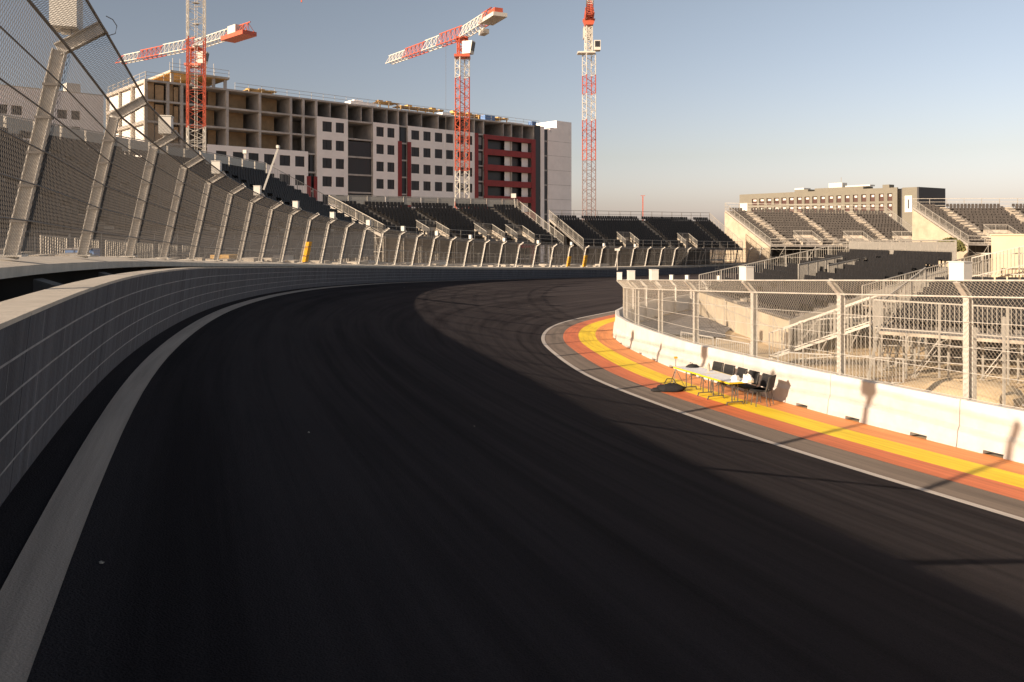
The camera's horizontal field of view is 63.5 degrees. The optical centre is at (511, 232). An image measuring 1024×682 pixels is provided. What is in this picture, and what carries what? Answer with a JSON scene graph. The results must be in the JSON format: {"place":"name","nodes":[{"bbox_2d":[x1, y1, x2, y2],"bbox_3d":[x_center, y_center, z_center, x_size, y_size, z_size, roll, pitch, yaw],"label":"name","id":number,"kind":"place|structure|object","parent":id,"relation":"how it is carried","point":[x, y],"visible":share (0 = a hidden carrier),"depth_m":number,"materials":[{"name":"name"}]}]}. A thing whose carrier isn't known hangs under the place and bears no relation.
{"place":"outdoors","nodes":[
{"label":"outdoors","id":0,"kind":"place"},
{"bbox_2d":[253,185,261,195],"bbox_3d":[-10.577,-1.711,34.389,0.290,0.462,0.370,0,0,-6],"label":"control box","id":1,"kind":"object","parent":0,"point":[257,188],"visible":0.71,"depth_m":34.22,"materials":[{"name":"white plastic"}]},
{"bbox_2d":[0,271,1023,681],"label":"road","id":2,"kind":"structure","parent":0,"point":[448,481],"depth_m":6.64,"materials":[{"name":"black asphalt"}]},
{"bbox_2d":[0,272,729,681],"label":"line marking","id":3,"kind":"object","parent":2,"relation":"on","point":[30,588],"visible":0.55,"depth_m":4.42,"materials":[{"name":"white paint"}]},
{"bbox_2d":[0,263,798,505],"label":"concrete wall","id":4,"kind":"structure","parent":2,"relation":"on","point":[66,349],"depth_m":8.35,"materials":[{"name":"grey concrete"}]},
{"bbox_2d":[541,311,1023,520],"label":"edge line marking","id":5,"kind":"object","parent":2,"relation":"on","point":[806,453],"visible":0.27,"depth_m":19.71,"materials":[{"name":"white paint"}]},
{"bbox_2d":[0,0,1023,232],"label":"sky","id":6,"kind":"structure","parent":0,"point":[702,105],"materials":[{"name":"blue"}]},
{"bbox_2d":[579,261,760,266],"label":"embankment","id":7,"kind":"structure","parent":0,"point":[677,263],"depth_m":135.74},
{"bbox_2d":[61,248,99,255],"bbox_3d":[-16.081,0.884,30.941,1.149,0.595,0.960,0,0,-8],"label":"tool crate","id":8,"kind":"object","parent":7,"relation":"on","point":[95,254],"visible":0.25,"depth_m":30.57,"materials":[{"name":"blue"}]},
{"bbox_2d":[0,114,373,268],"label":"grandstand","id":9,"kind":"object","parent":7,"relation":"on","point":[249,174],"visible":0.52,"depth_m":57.99,"materials":[{"name":"grey metal"}]},
{"bbox_2d":[40,235,375,261],"bbox_3d":[-16.078,1.667,53.492,2.849,3.166,48.757,0,0,4],"label":"crowd barrier","id":10,"kind":"object","parent":7,"relation":"on","point":[369,257],"visible":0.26,"depth_m":39.76,"materials":[{"name":"metal"}]},
{"bbox_2d":[186,0,301,152],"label":"tower crane","id":11,"kind":"object","parent":7,"relation":"on","point":[188,57],"visible":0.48,"depth_m":104.72,"materials":[{"name":"red metal"}]},
{"bbox_2d":[0,249,609,268],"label":"rubble","id":12,"kind":"object","parent":7,"relation":"on","point":[454,264],"visible":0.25,"depth_m":60.28,"materials":[{"name":"concrete"}]},
{"bbox_2d":[385,7,506,208],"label":"tower crane","id":13,"kind":"object","parent":7,"relation":"on","point":[495,15],"visible":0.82,"depth_m":139.50,"materials":[{"name":"red metal"}]},
{"bbox_2d":[329,195,563,268],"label":"grandstand","id":14,"kind":"object","parent":7,"relation":"on","point":[508,220],"visible":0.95,"depth_m":107.71,"materials":[{"name":"black plastic"}]},
{"bbox_2d":[351,248,735,264],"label":"service fence","id":15,"kind":"object","parent":7,"relation":"on","point":[532,254],"visible":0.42,"depth_m":116.43,"materials":[{"name":"metal"}]},
{"bbox_2d":[577,0,600,219],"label":"tower crane","id":16,"kind":"object","parent":7,"relation":"on","point":[588,20],"visible":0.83,"depth_m":169.31,"materials":[{"name":"metal"}]},
{"bbox_2d":[549,210,742,272],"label":"grandstand","id":17,"kind":"object","parent":7,"relation":"on","point":[681,232],"visible":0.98,"depth_m":131.09,"materials":[{"name":"black plastic"}]},
{"bbox_2d":[725,203,911,266],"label":"grandstand","id":18,"kind":"object","parent":7,"relation":"on","point":[784,228],"visible":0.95,"depth_m":150.45,"materials":[{"name":"concrete"}]},
{"bbox_2d":[639,310,730,336],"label":"service path","id":19,"kind":"structure","parent":0,"point":[712,325],"depth_m":51.81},
{"bbox_2d":[710,250,849,313],"bbox_3d":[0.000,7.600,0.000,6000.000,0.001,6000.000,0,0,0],"label":"ground","id":20,"kind":"structure","parent":0,"point":[715,251],"depth_m":285.28,"materials":[{"name":"beige sand"}]},
{"bbox_2d":[0,83,102,147],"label":"building","id":21,"kind":"structure","parent":20,"relation":"on","point":[87,120],"depth_m":162.72,"materials":[{"name":"white concrete"}]},
{"bbox_2d":[116,21,256,73],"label":"tower crane","id":22,"kind":"object","parent":20,"relation":"on","point":[235,33],"visible":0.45,"depth_m":149.00,"materials":[{"name":"red metal"}]},
{"bbox_2d":[106,58,570,263],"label":"building","id":23,"kind":"structure","parent":20,"relation":"on","point":[349,147],"depth_m":146.87,"materials":[{"name":"concrete"}]},
{"bbox_2d":[249,153,258,161],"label":"window","id":24,"kind":"structure","parent":23,"relation":"in","point":[252,156],"depth_m":131.84,"materials":[{"name":"black glass"}]},
{"bbox_2d":[264,154,273,164],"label":"window","id":25,"kind":"structure","parent":23,"relation":"in","point":[268,158],"depth_m":133.42,"materials":[{"name":"black glass"}]},
{"bbox_2d":[280,155,289,165],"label":"window","id":26,"kind":"structure","parent":23,"relation":"in","point":[284,159],"depth_m":135.26,"materials":[{"name":"black glass"}]},
{"bbox_2d":[281,174,289,184],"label":"window","id":27,"kind":"structure","parent":23,"relation":"in","point":[284,178],"depth_m":135.42,"materials":[{"name":"black glass"}]},
{"bbox_2d":[295,156,303,166],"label":"window","id":28,"kind":"structure","parent":23,"relation":"in","point":[299,160],"depth_m":137.05,"materials":[{"name":"black glass"}]},
{"bbox_2d":[295,175,303,184],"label":"window","id":29,"kind":"structure","parent":23,"relation":"in","point":[299,177],"depth_m":137.05,"materials":[{"name":"black glass"}]},
{"bbox_2d":[323,121,331,131],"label":"window","id":30,"kind":"structure","parent":23,"relation":"in","point":[327,126],"depth_m":140.61,"materials":[{"name":"black glass"}]},
{"bbox_2d":[323,140,331,149],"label":"window","id":31,"kind":"structure","parent":23,"relation":"in","point":[327,144],"depth_m":140.61,"materials":[{"name":"black glass"}]},
{"bbox_2d":[323,158,331,167],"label":"window","id":32,"kind":"structure","parent":23,"relation":"in","point":[327,162],"depth_m":140.61,"materials":[{"name":"black glass"}]},
{"bbox_2d":[323,176,331,186],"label":"window","id":33,"kind":"structure","parent":23,"relation":"in","point":[327,181],"depth_m":140.61,"materials":[{"name":"black glass"}]},
{"bbox_2d":[336,123,343,132],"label":"window","id":34,"kind":"structure","parent":23,"relation":"in","point":[339,126],"depth_m":142.18,"materials":[{"name":"black glass"}]},
{"bbox_2d":[336,141,343,150],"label":"window","id":35,"kind":"structure","parent":23,"relation":"in","point":[339,144],"depth_m":142.18,"materials":[{"name":"black glass"}]},
{"bbox_2d":[336,159,343,168],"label":"window","id":36,"kind":"structure","parent":23,"relation":"in","point":[339,162],"depth_m":142.18,"materials":[{"name":"black glass"}]},
{"bbox_2d":[336,177,343,186],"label":"window","id":37,"kind":"structure","parent":23,"relation":"in","point":[339,180],"depth_m":142.18,"materials":[{"name":"black glass"}]},
{"bbox_2d":[376,127,383,136],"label":"window","id":38,"kind":"structure","parent":23,"relation":"in","point":[379,130],"depth_m":147.76,"materials":[{"name":"black glass"}]},
{"bbox_2d":[376,144,383,153],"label":"window","id":39,"kind":"structure","parent":23,"relation":"in","point":[379,147],"depth_m":147.61,"materials":[{"name":"black glass"}]},
{"bbox_2d":[376,161,383,171],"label":"window","id":40,"kind":"structure","parent":23,"relation":"in","point":[379,165],"depth_m":147.68,"materials":[{"name":"black glass"}]},
{"bbox_2d":[376,179,383,188],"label":"window","id":41,"kind":"structure","parent":23,"relation":"in","point":[379,182],"depth_m":147.68,"materials":[{"name":"black glass"}]},
{"bbox_2d":[387,128,393,137],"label":"window","id":42,"kind":"structure","parent":23,"relation":"in","point":[390,131],"depth_m":149.13,"materials":[{"name":"black glass"}]},
{"bbox_2d":[387,145,393,154],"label":"window","id":43,"kind":"structure","parent":23,"relation":"in","point":[390,148],"depth_m":149.13,"materials":[{"name":"black glass"}]},
{"bbox_2d":[387,162,393,171],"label":"window","id":44,"kind":"structure","parent":23,"relation":"in","point":[390,166],"depth_m":149.13,"materials":[{"name":"black glass"}]},
{"bbox_2d":[411,130,418,139],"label":"window","id":45,"kind":"structure","parent":23,"relation":"in","point":[414,134],"depth_m":152.71,"materials":[{"name":"black glass"}]},
{"bbox_2d":[411,147,418,156],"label":"window","id":46,"kind":"structure","parent":23,"relation":"in","point":[414,150],"depth_m":152.82,"materials":[{"name":"black glass"}]},
{"bbox_2d":[411,164,418,173],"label":"window","id":47,"kind":"structure","parent":23,"relation":"in","point":[414,167],"depth_m":152.86,"materials":[{"name":"black glass"}]},
{"bbox_2d":[411,181,418,189],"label":"window","id":48,"kind":"structure","parent":23,"relation":"in","point":[414,184],"depth_m":152.78,"materials":[{"name":"black glass"}]},
{"bbox_2d":[423,131,429,140],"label":"window","id":49,"kind":"structure","parent":23,"relation":"in","point":[426,135],"depth_m":154.55,"materials":[{"name":"black glass"}]},
{"bbox_2d":[423,181,429,190],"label":"window","id":50,"kind":"structure","parent":23,"relation":"in","point":[426,185],"depth_m":154.55,"materials":[{"name":"black glass"}]},
{"bbox_2d":[0,256,794,301],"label":"concrete beam","id":51,"kind":"structure","parent":20,"relation":"on","point":[22,276],"depth_m":14.36,"materials":[{"name":"grey concrete"}]},
{"bbox_2d":[0,0,796,266],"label":"catch fence","id":52,"kind":"object","parent":51,"relation":"on","point":[35,151],"visible":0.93,"depth_m":14.61,"materials":[{"name":"metal"}]},
{"bbox_2d":[49,0,82,34],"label":"control box","id":53,"kind":"object","parent":52,"relation":"attached to","point":[64,13],"visible":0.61,"depth_m":10.45,"materials":[{"name":"white plastic"}]},
{"bbox_2d":[158,115,173,136],"bbox_3d":[-7.724,-2.363,18.470,0.290,0.462,0.370,0,0,-14],"label":"control box","id":54,"kind":"object","parent":52,"relation":"on","point":[168,119],"visible":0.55,"depth_m":18.31,"materials":[{"name":"white plastic"}]},
{"bbox_2d":[211,161,221,175],"bbox_3d":[-9.418,-2.040,26.378,0.290,0.462,0.370,0,0,-10],"label":"control box","id":55,"kind":"object","parent":52,"relation":"on","point":[217,164],"visible":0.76,"depth_m":26.22,"materials":[{"name":"white plastic"}]},
{"bbox_2d":[263,145,279,189],"bbox_3d":[-10.025,-2.694,34.464,0.689,1.871,0.255,0,0,-11],"label":"camera pole","id":56,"kind":"object","parent":52,"relation":"on","point":[278,147],"visible":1,"depth_m":34.39,"materials":[{"name":"white metal"}]},
{"bbox_2d":[302,242,311,261],"bbox_3d":[-11.527,1.087,46.527,0.427,1.125,0.685,0,0,0],"label":"yellow pad","id":57,"kind":"object","parent":52,"relation":"attached to","point":[307,249],"visible":1,"depth_m":46.21,"materials":[{"name":"plastic"}]},
{"bbox_2d":[740,183,944,230],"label":"building","id":58,"kind":"structure","parent":20,"relation":"on","point":[892,198],"depth_m":287.58,"materials":[{"name":"beige concrete"}]},
{"bbox_2d":[938,237,965,251],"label":"shrub","id":59,"kind":"object","parent":20,"relation":"on","point":[961,246],"visible":0.31,"depth_m":117.05,"materials":[{"name":"green plant"}]},
{"bbox_2d":[912,198,1023,276],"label":"grandstand","id":60,"kind":"object","parent":20,"relation":"on","point":[972,228],"visible":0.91,"depth_m":127.99,"materials":[{"name":"concrete"}]},
{"bbox_2d":[545,311,1023,517],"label":"run off","id":61,"kind":"object","parent":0,"point":[556,343],"visible":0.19,"depth_m":20.30,"materials":[{"name":"asphalt"}]},
{"bbox_2d":[613,315,629,345],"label":"concrete barrier","id":62,"kind":"object","parent":61,"relation":"on","point":[620,331],"visible":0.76,"depth_m":40.56,"materials":[{"name":"concrete"}]},
{"bbox_2d":[628,302,643,321],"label":"concrete barrier","id":63,"kind":"object","parent":61,"relation":"on","point":[641,313],"visible":0.16,"depth_m":53.44,"materials":[{"name":"concrete"}]},
{"bbox_2d":[624,322,650,356],"bbox_3d":[5.708,4.725,36.852,0.540,1.191,4.095,0,0,-6],"label":"concrete barrier","id":64,"kind":"object","parent":61,"relation":"on","point":[637,338],"visible":0.81,"depth_m":36.61,"materials":[{"name":"concrete"}]},
{"bbox_2d":[641,300,657,318],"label":"concrete barrier","id":65,"kind":"object","parent":61,"relation":"on","point":[651,309],"visible":0.4,"depth_m":56.31,"materials":[{"name":"concrete"}]},
{"bbox_2d":[656,298,672,313],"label":"concrete barrier","id":66,"kind":"object","parent":61,"relation":"on","point":[665,306],"visible":0.27,"depth_m":60.09,"materials":[{"name":"concrete"}]},
{"bbox_2d":[647,330,685,371],"bbox_3d":[6.230,4.663,32.906,0.540,1.172,4.094,0,0,-9],"label":"concrete barrier","id":67,"kind":"object","parent":61,"relation":"on","point":[664,349],"visible":0.86,"depth_m":32.73,"materials":[{"name":"concrete"}]},
{"bbox_2d":[671,295,688,311],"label":"concrete barrier","id":68,"kind":"object","parent":61,"relation":"on","point":[683,304],"visible":0.47,"depth_m":63.41,"materials":[{"name":"concrete"}]},
{"bbox_2d":[700,361,723,390],"bbox_3d":[6.504,4.684,26.900,0.610,0.902,0.510,0,0,-28],"label":"stacking chair","id":69,"kind":"object","parent":61,"relation":"on","point":[717,366],"visible":0.56,"depth_m":26.97,"materials":[{"name":"black plastic"}]},
{"bbox_2d":[681,341,744,389],"bbox_3d":[7.104,4.612,29.047,0.540,1.170,4.093,0,0,-16],"label":"concrete barrier","id":70,"kind":"object","parent":61,"relation":"on","point":[700,355],"visible":0.49,"depth_m":29.18,"materials":[{"name":"concrete"}]},
{"bbox_2d":[699,373,743,405],"bbox_3d":[6.452,4.764,25.039,0.824,0.747,1.554,0,0,-20],"label":"folding table","id":71,"kind":"object","parent":61,"relation":"on","point":[722,378],"visible":0.94,"depth_m":24.95,"materials":[{"name":"white plastic"}]},
{"bbox_2d":[742,373,753,382],"bbox_3d":[6.924,4.283,24.368,0.334,0.291,0.380,0,0,0],"label":"plastic bag","id":72,"kind":"object","parent":71,"relation":"on","point":[747,378],"visible":1,"depth_m":24.25,"materials":[{"name":"white plastic"}]},
{"bbox_2d":[711,364,735,394],"bbox_3d":[6.721,4.684,26.319,0.610,0.902,0.510,0,0,-28],"label":"stacking chair","id":73,"kind":"object","parent":61,"relation":"on","point":[728,369],"visible":0.52,"depth_m":26.39,"materials":[{"name":"black plastic"}]},
{"bbox_2d":[722,367,747,397],"bbox_3d":[6.941,4.684,25.733,0.609,0.902,0.508,0,0,-20],"label":"stacking chair","id":74,"kind":"object","parent":61,"relation":"on","point":[741,371],"visible":0.49,"depth_m":25.83,"materials":[{"name":"black plastic"}]},
{"bbox_2d":[734,370,759,402],"bbox_3d":[7.150,4.684,25.173,0.609,0.902,0.509,0,0,-23],"label":"stacking chair","id":75,"kind":"object","parent":61,"relation":"on","point":[755,375],"visible":0.85,"depth_m":25.15,"materials":[{"name":"black plastic"}]},
{"bbox_2d":[746,373,772,406],"bbox_3d":[7.361,4.684,24.608,0.609,0.902,0.508,0,0,-18],"label":"stacking chair","id":76,"kind":"object","parent":61,"relation":"on","point":[764,379],"visible":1,"depth_m":24.68,"materials":[{"name":"black plastic"}]},
{"bbox_2d":[751,375,775,406],"bbox_3d":[7.485,4.684,24.619,0.610,0.902,0.511,0,0,39],"label":"stacking chair","id":77,"kind":"object","parent":61,"relation":"on","point":[770,382],"visible":0.98,"depth_m":24.48,"materials":[{"name":"black plastic"}]},
{"bbox_2d":[740,355,830,413],"bbox_3d":[8.369,4.570,25.280,0.540,1.153,4.095,0,0,-21],"label":"concrete barrier","id":78,"kind":"object","parent":61,"relation":"on","point":[796,385],"visible":0.71,"depth_m":24.63,"materials":[{"name":"concrete"}]},
{"bbox_2d":[563,314,1023,500],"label":"red stripe marking","id":79,"kind":"object","parent":61,"relation":"on","point":[572,339],"visible":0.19,"depth_m":21.10,"materials":[{"name":"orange paint"}]},
{"bbox_2d":[651,378,686,391],"bbox_3d":[5.065,4.945,26.875,1.182,0.408,0.570,0,0,0],"label":"duffel bag","id":80,"kind":"object","parent":79,"relation":"on","point":[670,387],"visible":1,"depth_m":26.70,"materials":[{"name":"black fabric"}]},
{"bbox_2d":[578,317,1023,487],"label":"yellow stripe marking","id":81,"kind":"object","parent":61,"relation":"on","point":[587,337],"visible":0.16,"depth_m":21.87,"materials":[{"name":"paint"}]},
{"bbox_2d":[673,366,721,395],"bbox_3d":[5.934,4.764,26.511,0.824,0.747,1.554,0,0,-20],"label":"folding table","id":82,"kind":"object","parent":81,"relation":"on","point":[699,370],"visible":0.86,"depth_m":26.33,"materials":[{"name":"white plastic"}]},
{"bbox_2d":[595,321,1023,474],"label":"orange stripe marking","id":83,"kind":"object","parent":61,"relation":"on","point":[604,335],"visible":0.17,"depth_m":22.71,"materials":[{"name":"paint"}]},
{"bbox_2d":[827,373,961,446],"bbox_3d":[9.915,4.547,21.615,0.540,1.133,4.095,0,0,-25],"label":"concrete barrier","id":84,"kind":"object","parent":61,"relation":"on","point":[934,417],"visible":0.95,"depth_m":21.26,"materials":[{"name":"concrete"}]},
{"bbox_2d":[957,398,1023,463],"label":"concrete barrier","id":85,"kind":"object","parent":61,"relation":"on","point":[987,427],"visible":1,"depth_m":18.97,"materials":[{"name":"concrete"}]},
{"bbox_2d":[621,308,1023,457],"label":"infield sand","id":86,"kind":"structure","parent":0,"point":[925,374],"depth_m":37.35,"materials":[{"name":"beige sand"}]},
{"bbox_2d":[680,331,713,346],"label":"crowd barrier","id":87,"kind":"object","parent":86,"relation":"on","point":[699,337],"visible":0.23,"depth_m":36.13,"materials":[{"name":"metal"}]},
{"bbox_2d":[716,338,749,354],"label":"crowd barrier","id":88,"kind":"object","parent":86,"relation":"on","point":[735,345],"visible":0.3,"depth_m":34.03,"materials":[{"name":"metal"}]},
{"bbox_2d":[777,351,836,371],"bbox_3d":[10.900,4.974,30.500,2.144,1.108,0.056,0,0,17],"label":"crowd barrier","id":89,"kind":"object","parent":86,"relation":"on","point":[778,352],"visible":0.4,"depth_m":30.47,"materials":[{"name":"metal"}]},
{"bbox_2d":[617,279,1023,409],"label":"catch fence","id":90,"kind":"object","parent":86,"relation":"on","point":[968,339],"visible":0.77,"depth_m":23.80,"materials":[{"name":"metal"}]},
{"bbox_2d":[627,270,634,279],"bbox_3d":[5.599,2.040,38.928,0.329,0.519,0.421,0,0,-4],"label":"control box","id":91,"kind":"object","parent":90,"relation":"on","point":[630,274],"visible":0.86,"depth_m":38.73,"materials":[{"name":"white plastic"}]},
{"bbox_2d":[649,269,658,281],"bbox_3d":[5.993,1.813,34.969,0.329,0.519,0.421,0,0,-7],"label":"control box","id":92,"kind":"object","parent":90,"relation":"on","point":[653,274],"visible":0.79,"depth_m":34.78,"materials":[{"name":"white plastic"}]},
{"bbox_2d":[738,266,754,281],"bbox_3d":[7.721,1.373,27.257,0.329,0.519,0.421,0,0,-19],"label":"control box","id":93,"kind":"object","parent":90,"relation":"on","point":[746,273],"visible":0.93,"depth_m":27.10,"materials":[{"name":"white plastic"}]},
{"bbox_2d":[948,261,972,282],"bbox_3d":[10.797,0.954,19.934,0.329,0.519,0.421,0,0,-27],"label":"control box","id":94,"kind":"object","parent":90,"relation":"on","point":[959,271],"visible":0.98,"depth_m":19.80,"materials":[{"name":"white plastic"}]},
{"bbox_2d":[769,296,880,371],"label":"staircase","id":95,"kind":"structure","parent":86,"relation":"on","point":[817,341],"depth_m":34.36,"materials":[{"name":"metal"}]},
{"bbox_2d":[798,316,872,362],"bbox_3d":[13.305,4.414,34.011,2.992,2.147,0.088,0,0,33],"label":"barred screen","id":96,"kind":"object","parent":95,"relation":"attached to","point":[835,339],"visible":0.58,"depth_m":34.10,"materials":[{"name":"metal"}]},
{"bbox_2d":[699,240,956,351],"bbox_3d":[19.543,3.239,51.497,12.338,5.722,23.086,0,0,0],"label":"grandstand","id":97,"kind":"object","parent":86,"relation":"on","point":[893,259],"visible":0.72,"depth_m":47.54,"materials":[{"name":"beige concrete"}]},
{"bbox_2d":[798,256,867,325],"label":"staircase","id":98,"kind":"structure","parent":97,"relation":"on","point":[821,264],"depth_m":52.66,"materials":[{"name":"metal"}]},
{"bbox_2d":[866,317,881,379],"bbox_3d":[12.592,4.208,28.900,0.684,2.614,0.200,0,0,0],"label":"scaffold pole","id":99,"kind":"object","parent":86,"relation":"on","point":[875,345],"visible":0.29,"depth_m":28.86,"materials":[{"name":"metal"}]},
{"bbox_2d":[845,355,903,382],"bbox_3d":[13.000,5.014,29.850,2.116,1.114,0.055,0,0,14],"label":"crowd barrier","id":100,"kind":"object","parent":86,"relation":"on","point":[877,368],"visible":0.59,"depth_m":29.78,"materials":[{"name":"metal"}]},
{"bbox_2d":[879,379,914,383],"bbox_3d":[15.546,5.519,30.338,3.724,0.126,0.998,0,0,3],"label":"plank pile","id":101,"kind":"object","parent":86,"relation":"on","point":[894,380],"visible":0.15,"depth_m":30.53,"materials":[{"name":"beige wood"}]},
{"bbox_2d":[861,253,990,352],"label":"staircase","id":102,"kind":"structure","parent":86,"relation":"on","point":[930,277],"depth_m":40.67,"materials":[{"name":"metal"}]},
{"bbox_2d":[873,298,1023,384],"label":"walkway","id":103,"kind":"structure","parent":86,"relation":"on","point":[934,332],"depth_m":30.92,"materials":[{"name":"metal"}]},
{"bbox_2d":[878,267,1023,374],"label":"grandstand","id":104,"kind":"object","parent":86,"relation":"on","point":[987,355],"visible":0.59,"depth_m":35.85,"materials":[{"name":"grey metal"}]},
{"bbox_2d":[893,377,1023,406],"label":"sand mound","id":105,"kind":"object","parent":86,"relation":"on","point":[988,396],"visible":0.42,"depth_m":26.72,"materials":[{"name":"beige sand"}]},
{"bbox_2d":[973,327,976,400],"bbox_3d":[14.100,4.186,25.200,0.200,2.600,0.200,0,0,0],"label":"scaffold pole","id":106,"kind":"object","parent":86,"relation":"on","point":[974,362],"visible":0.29,"depth_m":25.16,"materials":[{"name":"metal"}]},
{"bbox_2d":[971,234,1023,281],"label":"site cabin","id":107,"kind":"object","parent":86,"relation":"on","point":[1007,255],"visible":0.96,"depth_m":40.53,"materials":[{"name":"metal"}]},
{"bbox_2d":[1002,317,1005,405],"bbox_3d":[15.400,4.088,25.900,0.200,2.900,0.200,0,0,0],"label":"scaffold pole","id":108,"kind":"object","parent":86,"relation":"on","point":[1003,358],"visible":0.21,"depth_m":25.87,"materials":[{"name":"metal"}]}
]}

